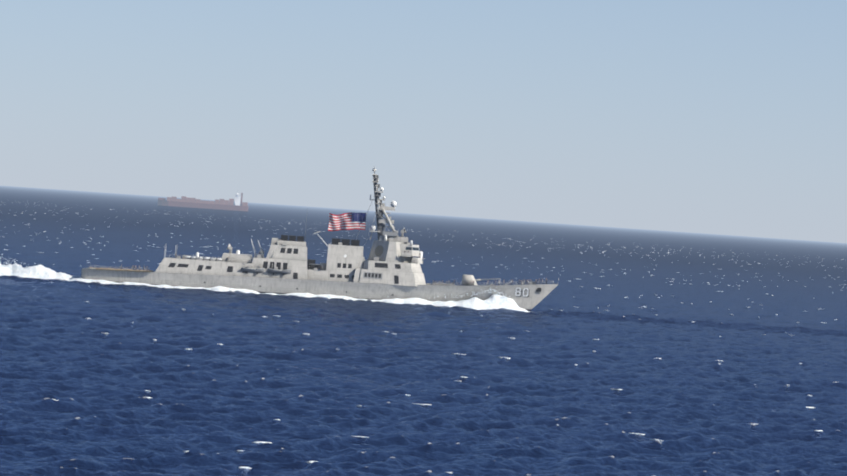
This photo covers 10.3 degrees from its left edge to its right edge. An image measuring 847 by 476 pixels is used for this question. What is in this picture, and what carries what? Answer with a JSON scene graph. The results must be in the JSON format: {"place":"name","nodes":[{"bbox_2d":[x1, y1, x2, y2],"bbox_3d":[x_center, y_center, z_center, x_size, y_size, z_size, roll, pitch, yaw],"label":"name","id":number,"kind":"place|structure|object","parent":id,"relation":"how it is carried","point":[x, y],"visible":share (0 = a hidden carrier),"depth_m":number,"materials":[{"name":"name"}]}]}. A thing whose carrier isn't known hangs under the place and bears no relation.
{"place":"outdoors","nodes":[
{"label":"outdoors","id":0,"kind":"place"},
{"bbox_2d":[0,186,846,475],"bbox_3d":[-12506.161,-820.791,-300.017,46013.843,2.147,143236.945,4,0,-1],"label":"sea","id":1,"kind":"structure","parent":0,"point":[545,399],"depth_m":976.35,"materials":[{"name":"liquid"}]},
{"bbox_2d":[0,263,80,279],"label":"wake","id":2,"kind":"object","parent":1,"relation":"on","point":[21,271],"visible":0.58,"depth_m":1529.68,"materials":[{"name":"white liquid"}]},
{"bbox_2d":[158,193,247,210],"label":"cargo ship","id":3,"kind":"object","parent":1,"relation":"on","point":[185,201],"visible":0.96,"depth_m":12964.46},
{"bbox_2d":[0,254,509,298],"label":"wake spray","id":4,"kind":"object","parent":1,"relation":"on","point":[499,293],"visible":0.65,"depth_m":1529.34,"materials":[{"name":"liquid"}]},
{"bbox_2d":[67,278,529,311],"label":"bow wave foam","id":5,"kind":"object","parent":1,"relation":"on","point":[495,301],"visible":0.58,"depth_m":1525.45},
{"bbox_2d":[81,166,558,311],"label":"warship","id":6,"kind":"object","parent":1,"relation":"on","point":[390,267],"visible":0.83,"depth_m":1526.37,"materials":[{"name":"metal"}]},
{"bbox_2d":[1,201,846,472],"bbox_3d":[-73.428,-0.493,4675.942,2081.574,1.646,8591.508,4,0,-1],"label":"whitecaps","id":7,"kind":"object","parent":1,"relation":"on","point":[309,462],"visible":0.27,"depth_m":1466.52,"materials":[{"name":"liquid"}]},
{"bbox_2d":[0,0,846,242],"label":"sky","id":8,"kind":"structure","parent":0,"point":[719,117],"materials":[{"name":"blue"}]}
]}

